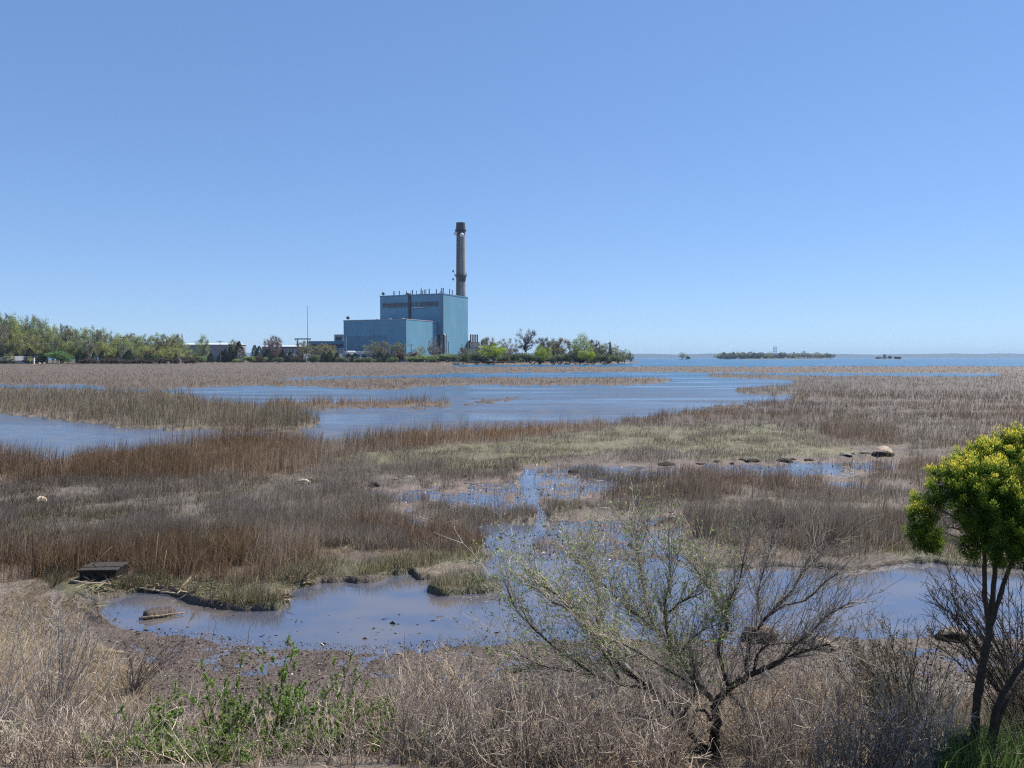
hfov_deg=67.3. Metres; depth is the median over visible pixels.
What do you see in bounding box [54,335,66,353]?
budding tree
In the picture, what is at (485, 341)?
budding tree
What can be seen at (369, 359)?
green shrub
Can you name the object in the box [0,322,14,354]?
budding tree
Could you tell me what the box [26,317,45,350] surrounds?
deciduous tree
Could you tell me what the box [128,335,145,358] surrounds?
deciduous tree
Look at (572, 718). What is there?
bare brush
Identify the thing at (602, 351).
deciduous tree
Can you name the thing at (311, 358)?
green shrub
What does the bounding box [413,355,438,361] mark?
light green shrub
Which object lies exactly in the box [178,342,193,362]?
deciduous tree
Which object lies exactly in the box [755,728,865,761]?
curled straw
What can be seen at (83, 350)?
deciduous tree
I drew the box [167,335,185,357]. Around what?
deciduous tree
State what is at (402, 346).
budding tree
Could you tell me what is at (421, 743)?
leafy shrub
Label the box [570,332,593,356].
deciduous tree
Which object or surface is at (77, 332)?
deciduous tree
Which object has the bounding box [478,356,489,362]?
dark shrub
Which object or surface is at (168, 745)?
leafy shrub
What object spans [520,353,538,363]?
green shrub
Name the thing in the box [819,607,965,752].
bare shrub
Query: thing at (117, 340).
deciduous tree
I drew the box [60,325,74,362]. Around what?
budding tree
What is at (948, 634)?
rock
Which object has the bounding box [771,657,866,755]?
bare brush
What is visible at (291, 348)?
warehouse
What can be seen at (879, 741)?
brush thicket
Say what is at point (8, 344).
deciduous tree
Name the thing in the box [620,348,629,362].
deciduous tree
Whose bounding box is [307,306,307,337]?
radio mast
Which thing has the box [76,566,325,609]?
straw wrack
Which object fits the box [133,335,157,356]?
deciduous tree
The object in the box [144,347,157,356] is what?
budding tree
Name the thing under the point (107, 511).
short turf
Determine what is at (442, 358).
green shrub
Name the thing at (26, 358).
cedar tree
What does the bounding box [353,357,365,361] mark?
green shrub
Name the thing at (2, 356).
cedar tree
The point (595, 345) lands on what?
bare tree
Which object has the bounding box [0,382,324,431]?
marsh grass
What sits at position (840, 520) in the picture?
dark reeds
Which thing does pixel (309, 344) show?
window
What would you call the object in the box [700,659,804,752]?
bare brush
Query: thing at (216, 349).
warehouse
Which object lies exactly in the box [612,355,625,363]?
green shrub
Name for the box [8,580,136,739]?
bare grey shrub
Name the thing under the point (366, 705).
bare brush
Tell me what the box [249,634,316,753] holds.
leafy shrub
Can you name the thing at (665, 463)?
rock
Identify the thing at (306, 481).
rock
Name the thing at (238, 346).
cedar tree
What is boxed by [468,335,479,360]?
gas turbine house
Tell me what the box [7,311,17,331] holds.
deciduous tree
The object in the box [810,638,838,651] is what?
rock
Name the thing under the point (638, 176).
sky
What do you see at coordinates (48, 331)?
deciduous tree
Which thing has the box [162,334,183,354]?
deciduous tree
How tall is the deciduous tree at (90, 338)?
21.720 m
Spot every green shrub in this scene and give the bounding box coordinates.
[196,356,206,361]
[244,356,255,361]
[272,357,283,362]
[306,354,320,362]
[335,357,348,361]
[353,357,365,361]
[364,357,376,361]
[388,356,398,361]
[404,356,414,361]
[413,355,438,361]
[432,354,445,361]
[439,353,455,361]
[449,354,465,362]
[459,352,476,362]
[470,351,484,361]
[501,354,519,361]
[509,352,528,361]
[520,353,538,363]
[544,355,561,363]
[551,354,571,362]
[565,352,580,362]
[579,357,598,362]
[593,353,605,362]
[599,353,619,363]
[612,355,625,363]
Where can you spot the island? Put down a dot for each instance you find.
(787, 358)
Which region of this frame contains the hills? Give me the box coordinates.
[4,353,1023,357]
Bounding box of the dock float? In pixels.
[77,562,128,580]
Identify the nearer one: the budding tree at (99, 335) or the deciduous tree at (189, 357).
the budding tree at (99, 335)
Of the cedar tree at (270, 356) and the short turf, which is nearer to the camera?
the short turf
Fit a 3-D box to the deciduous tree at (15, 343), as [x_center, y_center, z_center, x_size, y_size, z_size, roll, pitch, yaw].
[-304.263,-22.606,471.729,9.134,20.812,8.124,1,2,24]
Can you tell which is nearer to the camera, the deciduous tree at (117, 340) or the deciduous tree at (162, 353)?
the deciduous tree at (162, 353)
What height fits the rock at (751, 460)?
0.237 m
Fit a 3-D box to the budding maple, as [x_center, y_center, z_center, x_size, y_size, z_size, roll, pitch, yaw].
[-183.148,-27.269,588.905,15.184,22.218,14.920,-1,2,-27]
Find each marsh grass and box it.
[0,361,1023,389]
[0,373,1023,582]
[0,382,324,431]
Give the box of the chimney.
[452,222,466,296]
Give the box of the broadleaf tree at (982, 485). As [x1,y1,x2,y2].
[899,420,1023,758]
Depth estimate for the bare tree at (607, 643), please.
7.39 m
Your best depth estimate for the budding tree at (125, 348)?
463.96 m
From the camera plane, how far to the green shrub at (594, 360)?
581.01 m
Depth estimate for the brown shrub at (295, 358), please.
563.78 m
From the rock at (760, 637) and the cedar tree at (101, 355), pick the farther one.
the cedar tree at (101, 355)
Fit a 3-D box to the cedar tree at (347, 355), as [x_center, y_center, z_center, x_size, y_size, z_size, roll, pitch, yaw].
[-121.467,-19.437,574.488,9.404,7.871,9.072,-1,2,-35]
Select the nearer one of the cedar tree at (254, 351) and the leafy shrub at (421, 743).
the leafy shrub at (421, 743)
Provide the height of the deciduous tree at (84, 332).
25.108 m
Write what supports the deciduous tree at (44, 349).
on the ground at (102, 626)
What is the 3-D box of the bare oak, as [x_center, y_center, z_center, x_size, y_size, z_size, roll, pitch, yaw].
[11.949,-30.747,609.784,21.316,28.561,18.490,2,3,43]
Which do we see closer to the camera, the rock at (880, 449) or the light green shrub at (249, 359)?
the rock at (880, 449)
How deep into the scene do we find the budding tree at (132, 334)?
513.22 m
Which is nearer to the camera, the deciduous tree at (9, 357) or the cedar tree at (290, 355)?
the deciduous tree at (9, 357)
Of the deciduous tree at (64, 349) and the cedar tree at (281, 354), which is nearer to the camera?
the deciduous tree at (64, 349)
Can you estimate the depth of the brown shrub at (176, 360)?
445.20 m
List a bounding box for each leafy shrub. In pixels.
[0,721,25,752]
[80,733,121,755]
[84,719,302,764]
[106,703,158,755]
[140,678,196,756]
[182,651,263,756]
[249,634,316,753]
[284,673,340,754]
[308,650,382,754]
[367,688,407,754]
[402,729,445,759]
[477,714,519,764]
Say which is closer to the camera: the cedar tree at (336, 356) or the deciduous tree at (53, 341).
the deciduous tree at (53, 341)
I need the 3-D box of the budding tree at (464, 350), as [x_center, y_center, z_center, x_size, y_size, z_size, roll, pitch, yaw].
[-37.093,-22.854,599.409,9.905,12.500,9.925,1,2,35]
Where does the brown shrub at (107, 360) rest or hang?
on the ground at (102, 626)
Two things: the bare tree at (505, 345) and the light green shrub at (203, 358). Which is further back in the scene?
the bare tree at (505, 345)
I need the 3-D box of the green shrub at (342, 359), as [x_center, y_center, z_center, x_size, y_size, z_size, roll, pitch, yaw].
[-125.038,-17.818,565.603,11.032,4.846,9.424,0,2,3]
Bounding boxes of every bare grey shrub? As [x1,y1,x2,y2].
[0,598,53,731]
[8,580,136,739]
[111,629,186,692]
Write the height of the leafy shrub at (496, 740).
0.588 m
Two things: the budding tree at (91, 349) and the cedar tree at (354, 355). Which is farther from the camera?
the cedar tree at (354, 355)
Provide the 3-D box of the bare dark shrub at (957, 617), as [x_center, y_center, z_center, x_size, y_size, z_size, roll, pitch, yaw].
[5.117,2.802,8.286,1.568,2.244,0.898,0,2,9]
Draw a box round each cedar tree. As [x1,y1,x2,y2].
[0,353,6,363]
[21,348,35,363]
[74,351,82,363]
[98,350,104,363]
[115,350,120,363]
[120,350,135,363]
[206,353,213,361]
[215,351,229,361]
[223,348,228,361]
[227,346,232,361]
[231,341,246,361]
[251,345,257,361]
[254,346,263,361]
[263,349,274,361]
[278,350,286,361]
[286,352,293,361]
[319,352,328,361]
[325,351,333,361]
[333,352,339,361]
[343,353,354,361]
[350,353,358,361]
[374,352,384,361]
[383,353,392,361]
[751,353,757,358]
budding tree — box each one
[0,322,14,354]
[21,315,42,348]
[25,331,39,355]
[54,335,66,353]
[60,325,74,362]
[81,339,98,363]
[91,329,106,355]
[118,344,131,359]
[125,332,139,354]
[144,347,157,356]
[155,335,175,355]
[174,334,186,358]
[227,339,236,355]
[296,341,311,357]
[309,343,337,358]
[373,341,390,358]
[390,342,405,356]
[458,347,469,355]
[475,339,488,354]
[480,336,497,355]
[541,337,572,362]
[594,344,607,354]
[626,353,633,362]
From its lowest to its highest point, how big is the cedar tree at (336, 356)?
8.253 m
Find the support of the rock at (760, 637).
on the ground at (102, 626)
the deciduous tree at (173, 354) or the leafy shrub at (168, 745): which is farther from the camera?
the deciduous tree at (173, 354)
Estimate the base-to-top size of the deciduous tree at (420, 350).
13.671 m
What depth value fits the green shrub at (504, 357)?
581.62 m
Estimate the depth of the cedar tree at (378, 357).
573.35 m
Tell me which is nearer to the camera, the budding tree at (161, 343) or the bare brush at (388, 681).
the bare brush at (388, 681)
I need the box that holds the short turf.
[0,408,1006,556]
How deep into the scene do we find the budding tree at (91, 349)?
464.67 m
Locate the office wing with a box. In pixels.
[309,341,343,355]
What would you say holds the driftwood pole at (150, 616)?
on the ground at (102, 626)
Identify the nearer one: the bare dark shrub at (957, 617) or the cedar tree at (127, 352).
the bare dark shrub at (957, 617)
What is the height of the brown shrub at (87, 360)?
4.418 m
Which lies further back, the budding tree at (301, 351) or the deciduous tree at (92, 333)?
the budding tree at (301, 351)
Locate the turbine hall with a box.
[343,316,436,361]
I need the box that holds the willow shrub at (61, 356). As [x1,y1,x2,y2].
[43,350,74,363]
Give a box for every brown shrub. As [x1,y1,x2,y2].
[82,357,92,363]
[105,357,114,363]
[111,358,119,363]
[154,357,162,363]
[160,357,169,363]
[173,358,180,363]
[188,357,197,363]
[255,354,264,362]
[272,350,280,357]
[291,355,299,361]
[391,350,406,361]
[407,349,420,361]
[482,361,494,363]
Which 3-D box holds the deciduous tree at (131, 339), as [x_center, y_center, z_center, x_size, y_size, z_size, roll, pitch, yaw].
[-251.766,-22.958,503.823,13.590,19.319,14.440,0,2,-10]
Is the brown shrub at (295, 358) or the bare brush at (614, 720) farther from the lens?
the brown shrub at (295, 358)
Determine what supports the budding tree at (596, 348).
on the ground at (102, 626)
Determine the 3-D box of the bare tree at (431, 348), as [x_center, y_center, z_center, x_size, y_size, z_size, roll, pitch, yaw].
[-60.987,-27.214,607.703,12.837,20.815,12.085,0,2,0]
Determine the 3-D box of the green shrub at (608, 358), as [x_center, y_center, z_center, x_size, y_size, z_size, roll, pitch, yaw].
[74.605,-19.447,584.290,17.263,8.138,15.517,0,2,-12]
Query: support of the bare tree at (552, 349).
on the ground at (102, 626)
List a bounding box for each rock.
[297,479,310,483]
[659,461,674,465]
[740,625,778,643]
[744,459,760,462]
[776,458,792,462]
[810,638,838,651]
[839,452,852,456]
[871,446,894,456]
[935,626,968,642]
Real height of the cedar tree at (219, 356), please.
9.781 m
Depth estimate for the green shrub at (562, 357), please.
580.50 m
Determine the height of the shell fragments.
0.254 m
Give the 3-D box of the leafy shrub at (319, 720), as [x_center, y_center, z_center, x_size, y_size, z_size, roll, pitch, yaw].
[-1.599,3.124,7.352,0.910,1.071,0.770,0,2,0]
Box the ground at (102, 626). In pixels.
[0,360,1023,767]
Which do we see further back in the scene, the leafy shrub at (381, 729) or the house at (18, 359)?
the house at (18, 359)
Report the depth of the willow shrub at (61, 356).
451.96 m
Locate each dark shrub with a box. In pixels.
[35,353,47,363]
[138,355,156,363]
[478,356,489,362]
[574,358,584,363]
[916,557,1023,736]
[993,646,1023,742]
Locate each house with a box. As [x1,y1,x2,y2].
[0,356,47,363]
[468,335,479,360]
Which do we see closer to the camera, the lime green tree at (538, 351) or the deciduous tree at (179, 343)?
the deciduous tree at (179, 343)
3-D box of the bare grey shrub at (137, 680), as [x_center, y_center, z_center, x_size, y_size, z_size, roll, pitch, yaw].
[-5.220,4.054,11.177,1.102,1.006,0.623,0,2,0]
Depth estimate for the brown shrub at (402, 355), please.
598.17 m
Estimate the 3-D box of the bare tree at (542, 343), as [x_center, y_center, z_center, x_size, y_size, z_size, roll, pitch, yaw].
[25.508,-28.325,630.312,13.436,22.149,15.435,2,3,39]
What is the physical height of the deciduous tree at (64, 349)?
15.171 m
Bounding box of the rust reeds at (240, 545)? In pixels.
[0,391,1008,643]
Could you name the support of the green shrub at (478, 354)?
on the ground at (102, 626)
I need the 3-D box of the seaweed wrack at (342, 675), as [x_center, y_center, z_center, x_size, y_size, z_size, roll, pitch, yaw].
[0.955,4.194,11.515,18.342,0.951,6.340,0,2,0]
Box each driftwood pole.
[70,579,159,591]
[139,612,183,619]
[160,591,178,593]
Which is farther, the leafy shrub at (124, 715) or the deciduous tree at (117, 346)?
the deciduous tree at (117, 346)
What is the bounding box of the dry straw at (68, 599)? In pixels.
[0,373,1022,767]
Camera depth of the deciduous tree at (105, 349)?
463.41 m
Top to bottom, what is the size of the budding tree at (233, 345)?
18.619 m
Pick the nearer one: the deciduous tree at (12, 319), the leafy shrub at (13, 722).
the leafy shrub at (13, 722)
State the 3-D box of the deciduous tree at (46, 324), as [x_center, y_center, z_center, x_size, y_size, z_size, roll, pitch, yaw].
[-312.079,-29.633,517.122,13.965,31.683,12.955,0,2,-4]
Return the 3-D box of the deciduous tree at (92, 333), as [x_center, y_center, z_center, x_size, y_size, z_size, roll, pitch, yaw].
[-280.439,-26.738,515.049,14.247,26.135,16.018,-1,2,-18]
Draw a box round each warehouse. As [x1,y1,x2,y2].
[185,343,245,361]
[262,346,310,360]
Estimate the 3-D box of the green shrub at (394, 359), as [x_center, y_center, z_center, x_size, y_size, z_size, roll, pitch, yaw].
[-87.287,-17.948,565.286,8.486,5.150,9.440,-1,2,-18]
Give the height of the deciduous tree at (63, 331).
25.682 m
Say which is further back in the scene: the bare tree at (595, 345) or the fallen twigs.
the bare tree at (595, 345)
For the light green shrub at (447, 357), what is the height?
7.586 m
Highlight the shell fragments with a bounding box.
[376,457,910,559]
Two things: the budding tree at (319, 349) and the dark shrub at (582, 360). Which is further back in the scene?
the budding tree at (319, 349)
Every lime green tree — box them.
[477,342,507,360]
[532,344,551,362]
[578,348,595,361]
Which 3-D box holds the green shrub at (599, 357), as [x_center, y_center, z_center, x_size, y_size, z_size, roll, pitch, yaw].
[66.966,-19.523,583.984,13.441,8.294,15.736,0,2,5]
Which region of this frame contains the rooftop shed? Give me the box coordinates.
[334,334,343,340]
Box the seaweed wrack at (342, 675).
[74,620,1023,742]
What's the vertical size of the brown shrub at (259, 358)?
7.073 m
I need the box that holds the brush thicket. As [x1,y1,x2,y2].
[0,633,1023,767]
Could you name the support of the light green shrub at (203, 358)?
on the ground at (102, 626)
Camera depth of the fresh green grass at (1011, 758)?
16.44 m
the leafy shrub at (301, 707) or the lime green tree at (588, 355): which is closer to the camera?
the leafy shrub at (301, 707)
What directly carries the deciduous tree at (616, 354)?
on the ground at (102, 626)
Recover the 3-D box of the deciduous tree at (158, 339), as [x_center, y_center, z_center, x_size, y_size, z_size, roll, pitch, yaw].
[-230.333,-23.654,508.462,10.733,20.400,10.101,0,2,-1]
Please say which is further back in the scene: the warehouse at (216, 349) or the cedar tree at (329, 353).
the warehouse at (216, 349)
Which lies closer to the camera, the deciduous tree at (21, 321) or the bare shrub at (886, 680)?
the bare shrub at (886, 680)
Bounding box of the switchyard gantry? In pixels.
[294,338,310,353]
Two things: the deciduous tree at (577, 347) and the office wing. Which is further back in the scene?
the office wing
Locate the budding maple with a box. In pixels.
[263,335,281,361]
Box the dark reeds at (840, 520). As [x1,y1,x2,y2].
[310,371,1023,558]
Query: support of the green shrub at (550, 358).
on the ground at (102, 626)
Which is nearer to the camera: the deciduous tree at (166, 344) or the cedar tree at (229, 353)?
the deciduous tree at (166, 344)
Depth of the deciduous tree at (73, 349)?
466.55 m
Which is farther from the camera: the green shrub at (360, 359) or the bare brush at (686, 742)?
the green shrub at (360, 359)
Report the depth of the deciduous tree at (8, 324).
494.69 m
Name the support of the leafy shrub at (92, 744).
on the ground at (102, 626)
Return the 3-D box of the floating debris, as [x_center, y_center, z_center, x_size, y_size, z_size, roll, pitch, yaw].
[-2.104,4.454,14.543,11.221,0.202,2.832,0,2,0]
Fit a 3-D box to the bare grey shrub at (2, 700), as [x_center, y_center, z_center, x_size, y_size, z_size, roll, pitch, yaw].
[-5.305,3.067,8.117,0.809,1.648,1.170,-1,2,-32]
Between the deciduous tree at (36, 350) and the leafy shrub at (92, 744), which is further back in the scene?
the deciduous tree at (36, 350)
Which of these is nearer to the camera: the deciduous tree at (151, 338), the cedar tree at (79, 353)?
the cedar tree at (79, 353)
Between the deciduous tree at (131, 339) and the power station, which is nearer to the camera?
the deciduous tree at (131, 339)
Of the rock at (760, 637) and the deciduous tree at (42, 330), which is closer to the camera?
the rock at (760, 637)
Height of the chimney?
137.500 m
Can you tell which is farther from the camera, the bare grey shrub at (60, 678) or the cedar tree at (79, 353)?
the cedar tree at (79, 353)
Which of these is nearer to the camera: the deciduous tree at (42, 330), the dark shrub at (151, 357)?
the dark shrub at (151, 357)
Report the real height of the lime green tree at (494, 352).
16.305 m
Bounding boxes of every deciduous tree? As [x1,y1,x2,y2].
[0,313,12,355]
[2,332,19,355]
[3,352,14,362]
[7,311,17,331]
[8,317,23,333]
[11,317,24,344]
[12,330,20,355]
[13,327,25,354]
[13,329,35,355]
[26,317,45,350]
[28,334,44,354]
[34,319,49,352]
[39,316,52,350]
[39,337,51,358]
[45,324,59,362]
[46,335,59,361]
[55,323,67,350]
[61,340,74,354]
[68,338,82,362]
[69,327,86,354]
[74,326,94,342]
[76,344,88,358]
[81,325,97,356]
[84,331,97,357]
[93,327,115,348]
[95,340,110,359]
[105,342,116,363]
[106,331,117,350]
[106,348,118,357]
[110,333,127,357]
[113,335,135,355]
[125,335,136,355]
[125,348,143,363]
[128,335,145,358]
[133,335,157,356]
[137,335,152,347]
[138,346,156,357]
[147,332,162,356]
[154,333,165,355]
[156,348,168,363]
[158,343,171,358]
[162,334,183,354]
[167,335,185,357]
[167,346,184,359]
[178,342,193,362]
[184,348,196,360]
[194,334,210,356]
[325,350,335,360]
[362,340,385,361]
[415,346,425,355]
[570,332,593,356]
[598,342,616,354]
[608,344,623,356]
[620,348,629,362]
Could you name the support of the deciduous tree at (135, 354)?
on the ground at (102, 626)
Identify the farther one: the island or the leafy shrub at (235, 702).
the island
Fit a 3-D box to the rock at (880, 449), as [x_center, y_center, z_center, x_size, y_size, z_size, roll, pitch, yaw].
[18.543,3.491,38.633,1.225,0.786,1.283,1,2,33]
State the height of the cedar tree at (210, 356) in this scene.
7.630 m
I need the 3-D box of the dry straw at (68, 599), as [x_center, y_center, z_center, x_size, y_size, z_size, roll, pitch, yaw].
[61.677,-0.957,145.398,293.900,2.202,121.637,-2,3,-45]
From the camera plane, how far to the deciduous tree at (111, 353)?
469.46 m
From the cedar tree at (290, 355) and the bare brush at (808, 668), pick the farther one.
the cedar tree at (290, 355)
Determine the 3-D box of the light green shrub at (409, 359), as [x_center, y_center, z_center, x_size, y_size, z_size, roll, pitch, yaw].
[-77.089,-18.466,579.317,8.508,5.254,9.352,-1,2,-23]
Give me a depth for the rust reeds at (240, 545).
31.10 m
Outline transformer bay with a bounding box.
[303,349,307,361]
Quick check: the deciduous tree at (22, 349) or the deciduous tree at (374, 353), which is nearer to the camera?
the deciduous tree at (22, 349)
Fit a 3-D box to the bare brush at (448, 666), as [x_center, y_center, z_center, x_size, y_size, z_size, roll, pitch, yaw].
[-0.776,3.232,8.153,1.006,1.572,1.495,0,2,-8]
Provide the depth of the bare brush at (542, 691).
7.78 m
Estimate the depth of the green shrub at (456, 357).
583.26 m
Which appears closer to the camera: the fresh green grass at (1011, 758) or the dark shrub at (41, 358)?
the fresh green grass at (1011, 758)
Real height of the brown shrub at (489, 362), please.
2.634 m
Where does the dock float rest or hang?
on the ground at (102, 626)
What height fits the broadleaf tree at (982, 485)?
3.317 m
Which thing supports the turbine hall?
on the ground at (102, 626)
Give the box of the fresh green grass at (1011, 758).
[41,536,1023,767]
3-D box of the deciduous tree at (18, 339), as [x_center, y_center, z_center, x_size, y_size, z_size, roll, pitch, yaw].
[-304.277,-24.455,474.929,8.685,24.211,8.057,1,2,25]
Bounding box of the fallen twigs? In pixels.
[0,651,1023,767]
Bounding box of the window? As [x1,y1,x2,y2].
[309,344,342,345]
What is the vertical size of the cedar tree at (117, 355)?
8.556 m
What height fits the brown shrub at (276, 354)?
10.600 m
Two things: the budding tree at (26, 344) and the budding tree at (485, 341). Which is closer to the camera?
the budding tree at (26, 344)
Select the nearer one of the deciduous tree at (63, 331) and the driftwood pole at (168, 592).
the driftwood pole at (168, 592)
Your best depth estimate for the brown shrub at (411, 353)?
598.57 m
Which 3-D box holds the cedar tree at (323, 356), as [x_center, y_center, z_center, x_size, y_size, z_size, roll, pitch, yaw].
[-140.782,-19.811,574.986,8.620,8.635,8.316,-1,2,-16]
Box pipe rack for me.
[344,351,386,358]
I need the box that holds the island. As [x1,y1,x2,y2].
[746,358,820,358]
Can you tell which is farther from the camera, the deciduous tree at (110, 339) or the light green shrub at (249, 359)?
the light green shrub at (249, 359)
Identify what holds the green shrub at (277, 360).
on the ground at (102, 626)
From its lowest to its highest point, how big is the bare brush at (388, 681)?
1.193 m
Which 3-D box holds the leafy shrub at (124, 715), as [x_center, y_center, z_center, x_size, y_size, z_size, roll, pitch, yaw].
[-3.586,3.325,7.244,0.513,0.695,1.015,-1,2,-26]
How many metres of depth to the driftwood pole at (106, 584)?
16.58 m
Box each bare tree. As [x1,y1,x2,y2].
[423,469,927,767]
[427,337,441,354]
[495,338,521,355]
[535,337,548,356]
[545,341,564,361]
[587,338,600,353]
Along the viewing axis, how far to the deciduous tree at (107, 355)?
468.56 m
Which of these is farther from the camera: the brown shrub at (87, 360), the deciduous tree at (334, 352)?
the deciduous tree at (334, 352)
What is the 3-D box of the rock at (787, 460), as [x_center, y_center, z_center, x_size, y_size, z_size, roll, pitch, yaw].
[13.049,3.681,36.952,0.856,0.282,0.703,0,2,11]
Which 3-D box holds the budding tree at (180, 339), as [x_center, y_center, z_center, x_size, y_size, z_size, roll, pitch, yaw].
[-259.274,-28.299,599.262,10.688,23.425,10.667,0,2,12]
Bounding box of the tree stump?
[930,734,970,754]
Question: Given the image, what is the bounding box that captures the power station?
[380,288,467,361]
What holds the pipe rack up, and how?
on the ground at (102, 626)
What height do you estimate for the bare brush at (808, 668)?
1.345 m
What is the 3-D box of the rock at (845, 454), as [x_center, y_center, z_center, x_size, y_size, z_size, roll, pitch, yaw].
[16.656,3.621,38.462,0.688,0.396,0.595,0,2,-9]
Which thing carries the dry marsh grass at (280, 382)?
on the ground at (102, 626)
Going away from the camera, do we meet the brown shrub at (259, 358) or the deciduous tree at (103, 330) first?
the deciduous tree at (103, 330)
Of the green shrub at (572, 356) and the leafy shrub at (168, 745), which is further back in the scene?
the green shrub at (572, 356)
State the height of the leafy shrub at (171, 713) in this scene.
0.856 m
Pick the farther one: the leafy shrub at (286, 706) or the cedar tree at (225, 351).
the cedar tree at (225, 351)
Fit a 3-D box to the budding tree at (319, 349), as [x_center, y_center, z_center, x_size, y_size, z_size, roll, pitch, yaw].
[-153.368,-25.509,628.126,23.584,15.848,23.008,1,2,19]
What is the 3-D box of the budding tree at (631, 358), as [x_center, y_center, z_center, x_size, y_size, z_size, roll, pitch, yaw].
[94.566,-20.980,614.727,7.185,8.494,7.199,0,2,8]
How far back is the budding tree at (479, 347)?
647.68 m
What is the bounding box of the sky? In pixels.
[0,0,1023,354]
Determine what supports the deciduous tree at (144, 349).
on the ground at (102, 626)
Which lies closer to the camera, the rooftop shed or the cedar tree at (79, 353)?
the cedar tree at (79, 353)
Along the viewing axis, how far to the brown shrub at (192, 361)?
444.59 m
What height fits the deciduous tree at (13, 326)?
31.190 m
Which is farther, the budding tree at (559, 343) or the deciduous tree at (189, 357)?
the budding tree at (559, 343)
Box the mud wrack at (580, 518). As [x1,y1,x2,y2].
[370,457,913,561]
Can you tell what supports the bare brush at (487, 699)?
on the ground at (102, 626)
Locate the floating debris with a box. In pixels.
[113,598,686,647]
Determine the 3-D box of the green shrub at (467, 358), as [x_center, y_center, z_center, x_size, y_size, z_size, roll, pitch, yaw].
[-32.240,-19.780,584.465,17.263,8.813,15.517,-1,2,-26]
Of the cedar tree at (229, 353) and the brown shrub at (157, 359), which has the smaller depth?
the brown shrub at (157, 359)
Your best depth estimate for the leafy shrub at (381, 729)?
7.29 m
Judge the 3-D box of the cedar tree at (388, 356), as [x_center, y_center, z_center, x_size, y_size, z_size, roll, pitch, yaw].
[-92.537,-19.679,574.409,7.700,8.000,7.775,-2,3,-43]
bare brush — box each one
[311,674,409,750]
[359,650,436,740]
[393,632,487,738]
[430,663,521,753]
[478,649,562,754]
[522,668,617,759]
[575,687,665,759]
[626,684,715,752]
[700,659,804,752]
[727,637,838,742]
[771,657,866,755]
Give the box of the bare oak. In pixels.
[514,327,537,352]
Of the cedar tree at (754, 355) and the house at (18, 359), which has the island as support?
the cedar tree at (754, 355)
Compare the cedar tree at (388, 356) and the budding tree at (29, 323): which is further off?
the cedar tree at (388, 356)
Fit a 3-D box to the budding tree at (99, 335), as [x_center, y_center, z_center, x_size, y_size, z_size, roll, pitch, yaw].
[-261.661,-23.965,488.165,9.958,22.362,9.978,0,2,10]
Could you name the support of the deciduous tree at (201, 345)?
on the ground at (102, 626)
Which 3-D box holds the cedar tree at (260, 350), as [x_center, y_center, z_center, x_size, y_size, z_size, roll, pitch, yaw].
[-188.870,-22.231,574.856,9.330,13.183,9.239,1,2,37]
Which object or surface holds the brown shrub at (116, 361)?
on the ground at (102, 626)
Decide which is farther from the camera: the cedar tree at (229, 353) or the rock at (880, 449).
the cedar tree at (229, 353)
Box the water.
[0,358,1023,680]
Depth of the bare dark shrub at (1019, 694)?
7.67 m
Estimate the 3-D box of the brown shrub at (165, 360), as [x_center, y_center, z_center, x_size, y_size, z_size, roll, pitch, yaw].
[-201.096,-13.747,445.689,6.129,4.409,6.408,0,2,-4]
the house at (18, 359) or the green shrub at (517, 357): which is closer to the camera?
the house at (18, 359)
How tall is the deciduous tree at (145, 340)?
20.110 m
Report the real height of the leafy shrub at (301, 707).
0.805 m
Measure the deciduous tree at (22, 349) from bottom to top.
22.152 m
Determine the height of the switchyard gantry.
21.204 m
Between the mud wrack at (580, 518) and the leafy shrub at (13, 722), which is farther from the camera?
the mud wrack at (580, 518)

